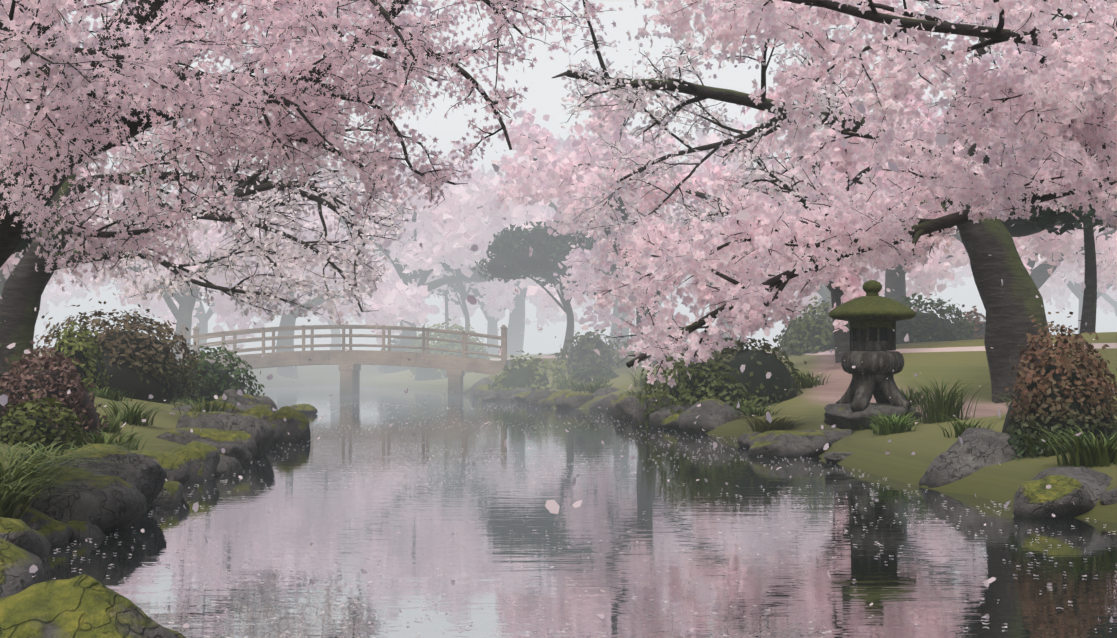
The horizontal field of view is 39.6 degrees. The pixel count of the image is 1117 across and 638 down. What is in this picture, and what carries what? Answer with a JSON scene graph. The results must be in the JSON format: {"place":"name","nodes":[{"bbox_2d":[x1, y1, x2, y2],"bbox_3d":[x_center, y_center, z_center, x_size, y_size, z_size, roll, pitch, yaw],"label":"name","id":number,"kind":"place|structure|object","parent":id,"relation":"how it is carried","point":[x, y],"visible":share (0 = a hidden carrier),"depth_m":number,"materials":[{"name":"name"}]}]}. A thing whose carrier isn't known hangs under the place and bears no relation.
{"place":"outdoors","nodes":[
{"label":"outdoors","id":0,"kind":"place"},
{"bbox_2d":[36,268,91,325],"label":"cherry tree","id":1,"kind":"object","parent":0,"point":[57,294],"depth_m":117.12,"materials":[{"name":"pink plant"}]},
{"bbox_2d":[48,261,107,283],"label":"cherry tree","id":2,"kind":"object","parent":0,"point":[58,277],"depth_m":53.83,"materials":[{"name":"pink plant"}]},
{"bbox_2d":[0,101,184,294],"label":"cherry tree","id":3,"kind":"object","parent":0,"point":[11,261],"depth_m":38.80,"materials":[{"name":"pink plant"}]},
{"bbox_2d":[95,166,439,378],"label":"cherry tree","id":4,"kind":"object","parent":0,"point":[408,301],"depth_m":77.37,"materials":[{"name":"pink plant"}]},
{"bbox_2d":[0,0,622,291],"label":"cherry tree","id":5,"kind":"object","parent":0,"point":[72,37],"depth_m":7.57,"materials":[{"name":"pink plant"}]},
{"bbox_2d":[236,139,542,342],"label":"cherry tree","id":6,"kind":"object","parent":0,"point":[453,245],"depth_m":84.54,"materials":[{"name":"pink plant"}]},
{"bbox_2d":[432,220,596,354],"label":"cherry tree","id":7,"kind":"object","parent":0,"point":[457,311],"depth_m":111.49,"materials":[{"name":"pink plant"}]},
{"bbox_2d":[0,0,1112,637],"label":"petals","id":8,"kind":"object","parent":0,"point":[552,506],"visible":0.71,"depth_m":4.35,"materials":[{"name":"pink plant"}]},
{"bbox_2d":[0,332,1116,522],"bbox_3d":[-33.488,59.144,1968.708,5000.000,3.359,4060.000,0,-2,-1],"label":"terrain","id":9,"kind":"structure","parent":0,"point":[951,363],"depth_m":22.01,"materials":[{"name":"green plant"}]},
{"bbox_2d":[0,538,50,597],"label":"shore rock","id":10,"kind":"object","parent":9,"relation":"on","point":[16,564],"visible":0.5,"depth_m":5.80,"materials":[{"name":"grey stone"}]},
{"bbox_2d":[0,517,50,559],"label":"shore rock","id":11,"kind":"object","parent":9,"relation":"on","point":[20,533],"visible":0.6,"depth_m":7.84,"materials":[{"name":"grey stone"}]},
{"bbox_2d":[4,503,72,544],"bbox_3d":[-3.012,1.196,8.756,0.492,0.347,0.380,0,-2,-1],"label":"rock","id":12,"kind":"object","parent":9,"relation":"on","point":[54,531],"visible":0.33,"depth_m":8.67,"materials":[{"name":"stone"}]},
{"bbox_2d":[21,466,146,531],"bbox_3d":[-2.996,1.190,9.451,0.911,0.586,1.034,2,-2,-42],"label":"shore rock","id":13,"kind":"object","parent":9,"relation":"on","point":[103,502],"visible":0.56,"depth_m":9.11,"materials":[{"name":"grey stone"}]},
{"bbox_2d":[66,520,104,539],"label":"shore rock","id":14,"kind":"object","parent":9,"relation":"on","point":[82,530],"visible":0.38,"depth_m":8.97,"materials":[{"name":"grey stone"}]},
{"bbox_2d":[36,444,166,509],"bbox_3d":[-3.183,1.188,10.615,0.939,0.668,0.726,0,-2,-1],"label":"rock","id":15,"kind":"object","parent":9,"relation":"on","point":[145,477],"visible":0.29,"depth_m":10.54,"materials":[{"name":"grey stone"}]},
{"bbox_2d":[89,190,219,353],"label":"cherry tree","id":16,"kind":"object","parent":9,"relation":"on","point":[163,312],"depth_m":89.97,"materials":[{"name":"pink plant"}]},
{"bbox_2d":[129,450,189,485],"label":"shore rock","id":17,"kind":"object","parent":9,"relation":"on","point":[176,468],"visible":0.21,"depth_m":12.20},
{"bbox_2d":[47,123,282,359],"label":"cherry tree","id":18,"kind":"object","parent":9,"relation":"on","point":[214,238],"depth_m":63.23,"materials":[{"name":"pink plant"}]},
{"bbox_2d":[150,481,183,506],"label":"shore rock","id":19,"kind":"object","parent":9,"relation":"on","point":[172,495],"visible":0.15,"depth_m":11.12,"materials":[{"name":"stone"}]},
{"bbox_2d":[156,429,188,444],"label":"shore rock","id":20,"kind":"object","parent":9,"relation":"on","point":[173,435],"visible":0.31,"depth_m":15.86,"materials":[{"name":"grey stone"}]},
{"bbox_2d":[171,405,195,411],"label":"shore rock","id":21,"kind":"object","parent":9,"relation":"on","point":[183,408],"visible":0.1,"depth_m":23.39,"materials":[{"name":"grey stone"}]},
{"bbox_2d":[170,441,219,480],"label":"shore rock","id":22,"kind":"object","parent":9,"relation":"on","point":[202,460],"visible":0.44,"depth_m":13.60,"materials":[{"name":"grey stone"}]},
{"bbox_2d":[174,427,256,460],"bbox_3d":[-3.672,1.404,16.320,1.025,0.543,0.929,0,-2,-1],"label":"shore rock","id":23,"kind":"object","parent":9,"relation":"on","point":[204,435],"visible":0.23,"depth_m":16.05,"materials":[{"name":"stone"}]},
{"bbox_2d":[190,401,243,412],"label":"rock","id":24,"kind":"object","parent":9,"relation":"on","point":[229,408],"visible":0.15,"depth_m":22.21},
{"bbox_2d":[175,411,275,456],"bbox_3d":[-3.651,1.388,17.148,1.102,0.748,1.219,0,-2,-1],"label":"shore rock","id":25,"kind":"object","parent":9,"relation":"on","point":[261,431],"visible":0.48,"depth_m":16.75,"materials":[{"name":"grey stone"}]},
{"bbox_2d":[0,7,454,373],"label":"cherry tree","id":26,"kind":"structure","parent":9,"relation":"on","point":[296,249],"depth_m":18.57,"materials":[{"name":"pink plant"}]},
{"bbox_2d":[204,442,251,464],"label":"shore rock","id":27,"kind":"object","parent":9,"relation":"on","point":[241,454],"visible":0.33,"depth_m":15.56,"materials":[{"name":"grey stone"}]},
{"bbox_2d":[214,454,243,475],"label":"shore rock","id":28,"kind":"object","parent":9,"relation":"on","point":[227,465],"visible":0.27,"depth_m":14.27,"materials":[{"name":"grey stone"}]},
{"bbox_2d":[220,389,250,404],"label":"shore rock","id":29,"kind":"object","parent":9,"relation":"on","point":[235,397],"visible":0.27,"depth_m":26.88,"materials":[{"name":"grey stone"}]},
{"bbox_2d":[218,394,264,404],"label":"shore rock","id":30,"kind":"object","parent":9,"relation":"on","point":[251,398],"visible":0.1,"depth_m":28.24,"materials":[{"name":"stone"}]},
{"bbox_2d":[229,402,273,411],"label":"shore rock","id":31,"kind":"object","parent":9,"relation":"on","point":[243,407],"visible":0.04,"depth_m":23.95,"materials":[{"name":"stone"}]},
{"bbox_2d":[243,405,273,419],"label":"shore rock","id":32,"kind":"object","parent":9,"relation":"on","point":[263,412],"visible":0.17,"depth_m":22.43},
{"bbox_2d":[247,402,275,412],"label":"rock","id":33,"kind":"object","parent":9,"relation":"on","point":[254,404],"depth_m":25.36,"materials":[{"name":"green stone"}]},
{"bbox_2d":[251,395,276,411],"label":"shore rock","id":34,"kind":"object","parent":9,"relation":"on","point":[266,400],"visible":0.17,"depth_m":29.98,"materials":[{"name":"grey stone"}]},
{"bbox_2d":[271,424,283,445],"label":"shore rock","id":35,"kind":"object","parent":9,"relation":"on","point":[279,433],"visible":0.12,"depth_m":19.29,"materials":[{"name":"grey stone"}]},
{"bbox_2d":[265,406,310,441],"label":"shore rock","id":36,"kind":"object","parent":9,"relation":"on","point":[295,425],"visible":0.44,"depth_m":20.50,"materials":[{"name":"grey stone"}]},
{"bbox_2d":[279,245,379,349],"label":"cherry tree","id":37,"kind":"object","parent":9,"relation":"on","point":[336,340],"depth_m":123.96,"materials":[{"name":"plant"}]},
{"bbox_2d":[179,324,507,395],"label":"wooden bridge","id":38,"kind":"structure","parent":9,"relation":"on","point":[350,362],"depth_m":51.72,"materials":[{"name":"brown wood"}]},
{"bbox_2d":[330,139,559,354],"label":"cherry tree","id":39,"kind":"object","parent":9,"relation":"on","point":[515,332],"depth_m":103.39,"materials":[{"name":"pink plant"}]},
{"bbox_2d":[445,290,448,328],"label":"tree trunk","id":40,"kind":"object","parent":9,"relation":"on","point":[446,311],"visible":0.35,"depth_m":95.75,"materials":[{"name":"grey wood"}]},
{"bbox_2d":[448,279,474,329],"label":"pine tree","id":41,"kind":"object","parent":9,"relation":"on","point":[465,293],"depth_m":91.79,"materials":[{"name":"grey plant"}]},
{"bbox_2d":[470,377,493,396],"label":"shore rock","id":42,"kind":"object","parent":9,"relation":"on","point":[483,381],"visible":0.29,"depth_m":49.83,"materials":[{"name":"grey stone"}]},
{"bbox_2d":[473,384,490,397],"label":"shore rock","id":43,"kind":"object","parent":9,"relation":"on","point":[478,390],"visible":0.27,"depth_m":47.83,"materials":[{"name":"grey stone"}]},
{"bbox_2d":[479,389,509,400],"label":"rock","id":44,"kind":"object","parent":9,"relation":"on","point":[496,395],"visible":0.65,"depth_m":43.94,"materials":[{"name":"grey stone"}]},
{"bbox_2d":[500,359,523,369],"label":"rock","id":45,"kind":"object","parent":9,"relation":"on","point":[508,363],"visible":0.04,"depth_m":51.91,"materials":[{"name":"grey stone"}]},
{"bbox_2d":[510,394,518,402],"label":"shore rock","id":46,"kind":"object","parent":9,"relation":"on","point":[512,399],"visible":0.17,"depth_m":42.10,"materials":[{"name":"grey stone"}]},
{"bbox_2d":[509,387,531,401],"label":"shore rock","id":47,"kind":"object","parent":9,"relation":"on","point":[519,390],"visible":0.31,"depth_m":43.00,"materials":[{"name":"grey stone"}]},
{"bbox_2d":[514,391,530,403],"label":"rock","id":48,"kind":"object","parent":9,"relation":"on","point":[520,397],"visible":0.35,"depth_m":40.84,"materials":[{"name":"stone"}]},
{"bbox_2d":[525,389,551,404],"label":"shore rock","id":49,"kind":"object","parent":9,"relation":"on","point":[534,397],"visible":0.52,"depth_m":39.30,"materials":[{"name":"grey stone"}]},
{"bbox_2d":[538,398,554,406],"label":"shore rock","id":50,"kind":"object","parent":9,"relation":"on","point":[548,402],"visible":0.46,"depth_m":37.34,"materials":[{"name":"grey stone"}]},
{"bbox_2d":[529,271,574,350],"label":"pine tree","id":51,"kind":"object","parent":9,"relation":"on","point":[570,324],"depth_m":59.78,"materials":[{"name":"wood"}]},
{"bbox_2d":[0,293,1116,460],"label":"shrubs","id":52,"kind":"object","parent":9,"relation":"on","point":[85,339],"depth_m":24.91,"materials":[{"name":"green plant"}]},
{"bbox_2d":[0,369,1116,519],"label":"grass tufts","id":53,"kind":"object","parent":9,"relation":"on","point":[16,480],"visible":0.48,"depth_m":15.20,"materials":[{"name":"green plant"}]},
{"bbox_2d":[0,103,1116,380],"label":"green trees","id":54,"kind":"object","parent":9,"relation":"on","point":[1068,221],"depth_m":58.62,"materials":[{"name":"plant"}]},
{"bbox_2d":[547,390,577,400],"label":"rock","id":55,"kind":"object","parent":9,"relation":"on","point":[554,396],"visible":0.27,"depth_m":38.16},
{"bbox_2d":[554,393,593,408],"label":"shore rock","id":56,"kind":"object","parent":9,"relation":"on","point":[571,400],"visible":0.73,"depth_m":36.12,"materials":[{"name":"grey stone"}]},
{"bbox_2d":[589,394,617,410],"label":"shore rock","id":57,"kind":"object","parent":9,"relation":"on","point":[602,403],"visible":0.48,"depth_m":34.09,"materials":[{"name":"grey stone"}]},
{"bbox_2d":[593,387,620,396],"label":"rock","id":58,"kind":"object","parent":9,"relation":"on","point":[603,391],"visible":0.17,"depth_m":36.55,"materials":[{"name":"grey stone"}]},
{"bbox_2d":[483,119,749,348],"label":"cherry tree","id":59,"kind":"object","parent":9,"relation":"on","point":[534,215],"depth_m":82.54,"materials":[{"name":"pink plant"}]},
{"bbox_2d":[606,395,629,413],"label":"shore rock","id":60,"kind":"object","parent":9,"relation":"on","point":[611,405],"visible":0.27,"depth_m":32.22,"materials":[{"name":"stone"}]},
{"bbox_2d":[558,276,696,320],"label":"cherry tree","id":61,"kind":"object","parent":9,"relation":"on","point":[683,285],"depth_m":119.21,"materials":[{"name":"pink plant"}]},
{"bbox_2d":[613,395,647,419],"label":"shore rock","id":62,"kind":"object","parent":9,"relation":"on","point":[625,407],"visible":0.21,"depth_m":28.75,"materials":[{"name":"grey stone"}]},
{"bbox_2d":[491,77,805,364],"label":"cherry tree","id":63,"kind":"object","parent":9,"relation":"on","point":[557,173],"depth_m":47.10,"materials":[{"name":"pink plant"}]},
{"bbox_2d":[632,391,671,425],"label":"shore rock","id":64,"kind":"object","parent":9,"relation":"on","point":[638,417],"visible":0.15,"depth_m":25.72,"materials":[{"name":"grey stone"}]},
{"bbox_2d":[649,402,691,427],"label":"shore rock","id":65,"kind":"object","parent":9,"relation":"on","point":[656,418],"visible":0.31,"depth_m":24.78,"materials":[{"name":"grey stone"}]},
{"bbox_2d":[660,412,681,428],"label":"rock","id":66,"kind":"object","parent":9,"relation":"on","point":[670,422],"visible":0.17,"depth_m":24.50,"materials":[{"name":"stone"}]},
{"bbox_2d":[677,399,742,432],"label":"shore rock","id":67,"kind":"object","parent":9,"relation":"on","point":[713,413],"visible":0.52,"depth_m":23.06,"materials":[{"name":"grey stone"}]},
{"bbox_2d":[629,144,800,348],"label":"cherry tree","id":68,"kind":"object","parent":9,"relation":"on","point":[671,213],"depth_m":71.80,"materials":[{"name":"pink plant"}]},
{"bbox_2d":[664,154,884,321],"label":"cherry tree","id":69,"kind":"object","parent":9,"relation":"on","point":[881,279],"depth_m":61.33,"materials":[{"name":"pink plant"}]},
{"bbox_2d":[748,430,831,456],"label":"rock","id":70,"kind":"object","parent":9,"relation":"on","point":[781,443],"visible":0.73,"depth_m":17.14,"materials":[{"name":"grey stone"}]},
{"bbox_2d":[592,35,1011,362],"bbox_3d":[5.727,-2.248,31.736,7.715,6.676,8.100,1,-2,-36],"label":"cherry tree","id":71,"kind":"object","parent":9,"relation":"on","point":[841,156],"depth_m":31.40,"materials":[{"name":"pink plant"}]},
{"bbox_2d":[800,428,852,443],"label":"rock","id":72,"kind":"object","parent":9,"relation":"on","point":[834,435],"visible":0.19,"depth_m":18.16,"materials":[{"name":"grey stone"}]},
{"bbox_2d":[541,0,1116,403],"bbox_3d":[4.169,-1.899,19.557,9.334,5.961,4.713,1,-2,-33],"label":"cherry tree","id":73,"kind":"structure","parent":9,"relation":"on","point":[1011,303],"depth_m":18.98,"materials":[{"name":"pink plant"}]},
{"bbox_2d":[785,273,909,313],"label":"cherry tree","id":74,"kind":"object","parent":9,"relation":"on","point":[906,278],"depth_m":87.17,"materials":[{"name":"pink plant"}]},
{"bbox_2d":[824,403,921,429],"bbox_3d":[3.803,1.244,19.047,1.087,0.426,1.272,-1,-2,28],"label":"lantern base","id":75,"kind":"object","parent":9,"relation":"on","point":[845,414],"visible":0.48,"depth_m":18.65,"materials":[{"name":"grey stone"}]},
{"bbox_2d":[829,280,915,411],"bbox_3d":[3.835,0.325,18.938,1.042,1.609,1.050,0,-2,-1],"label":"stone lantern","id":76,"kind":"object","parent":75,"relation":"on","point":[876,363],"visible":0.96,"depth_m":18.71,"materials":[{"name":"grey stone"}]},
{"bbox_2d":[856,327,886,340],"bbox_3d":[3.836,0.194,18.951,0.322,0.365,0.322,0,-2,-9],"label":"window","id":77,"kind":"structure","parent":76,"relation":"attached to","point":[873,333],"depth_m":18.79,"materials":[{"name":"black"}]},
{"bbox_2d":[782,259,972,318],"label":"cherry tree","id":78,"kind":"object","parent":9,"relation":"on","point":[960,272],"depth_m":117.46,"materials":[{"name":"pink plant"}]},
{"bbox_2d":[709,112,1112,304],"bbox_3d":[9.476,-2.729,39.813,10.892,7.567,8.427,-1,-2,31],"label":"cherry tree","id":79,"kind":"object","parent":9,"relation":"on","point":[1048,247],"depth_m":38.45,"materials":[{"name":"pink plant"}]},
{"bbox_2d":[918,428,1025,487],"bbox_3d":[3.484,1.250,12.808,0.975,0.687,0.896,1,-2,-37],"label":"rock","id":80,"kind":"object","parent":9,"relation":"on","point":[978,449],"visible":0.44,"depth_m":12.62,"materials":[{"name":"grey stone"}]},
{"bbox_2d":[905,219,1116,299],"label":"cherry tree","id":81,"kind":"object","parent":9,"relation":"on","point":[929,272],"depth_m":47.85,"materials":[{"name":"pink plant"}]},
{"bbox_2d":[1013,475,1095,517],"bbox_3d":[3.300,1.249,10.324,0.564,0.420,0.403,0,-2,-1],"label":"shore rock","id":82,"kind":"object","parent":9,"relation":"on","point":[1039,499],"visible":0.73,"depth_m":10.20,"materials":[{"name":"grey stone"}]},
{"bbox_2d":[1030,466,1112,503],"bbox_3d":[3.538,1.234,10.608,0.733,0.440,0.700,0,-2,-1],"label":"rock","id":83,"kind":"object","parent":9,"relation":"on","point":[1096,484],"visible":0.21,"depth_m":10.51,"materials":[{"name":"grey stone"}]},
{"bbox_2d":[1032,231,1112,333],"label":"cherry tree","id":84,"kind":"object","parent":9,"relation":"on","point":[1058,284],"depth_m":81.25,"materials":[{"name":"plant"}]},
{"bbox_2d":[1044,279,1116,315],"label":"cherry tree","id":85,"kind":"object","parent":9,"relation":"on","point":[1102,303],"depth_m":112.24,"materials":[{"name":"pink plant"}]},
{"bbox_2d":[1046,231,1116,292],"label":"cherry tree","id":86,"kind":"object","parent":9,"relation":"on","point":[1065,265],"depth_m":61.64,"materials":[{"name":"pink plant"}]},
{"bbox_2d":[1079,207,1096,333],"bbox_3d":[10.254,-1.264,30.111,0.374,3.657,0.312,0,-2,-1],"label":"tree trunk","id":87,"kind":"object","parent":9,"relation":"on","point":[1089,307],"visible":0.56,"depth_m":30.01,"materials":[{"name":"plant"}]},
{"bbox_2d":[1100,487,1116,504],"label":"shore rock","id":88,"kind":"object","parent":9,"relation":"on","point":[1109,497],"visible":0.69,"depth_m":10.19,"materials":[{"name":"grey stone"}]},
{"bbox_2d":[1,0,1116,353],"label":"sky","id":89,"kind":"structure","parent":0,"point":[545,93],"materials":[{"name":"white"}]},
{"bbox_2d":[42,386,1116,637],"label":"pond water","id":90,"kind":"structure","parent":0,"point":[362,522],"depth_m":8.70,"materials":[{"name":"liquid"}]},
{"bbox_2d":[0,574,185,637],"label":"rock","id":91,"kind":"object","parent":90,"relation":"in","point":[83,606],"visible":1,"depth_m":3.94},
{"bbox_2d":[291,404,317,413],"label":"rock","id":92,"kind":"object","parent":90,"relation":"in","point":[306,409],"visible":0.56,"depth_m":31.98,"materials":[{"name":"stone"}]},
{"bbox_2d":[52,402,1116,637],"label":"floating petals","id":93,"kind":"object","parent":90,"relation":"on","point":[634,596],"visible":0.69,"depth_m":8.41,"materials":[{"name":"pink plant"}]},
{"bbox_2d":[737,432,760,447],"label":"rock","id":94,"kind":"object","parent":90,"relation":"in","point":[744,439],"visible":0.19,"depth_m":18.99,"materials":[{"name":"grey stone"}]},
{"bbox_2d":[823,452,852,462],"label":"rock","id":95,"kind":"object","parent":90,"relation":"in","point":[833,457],"visible":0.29,"depth_m":15.91,"materials":[{"name":"grey stone"}]}
]}

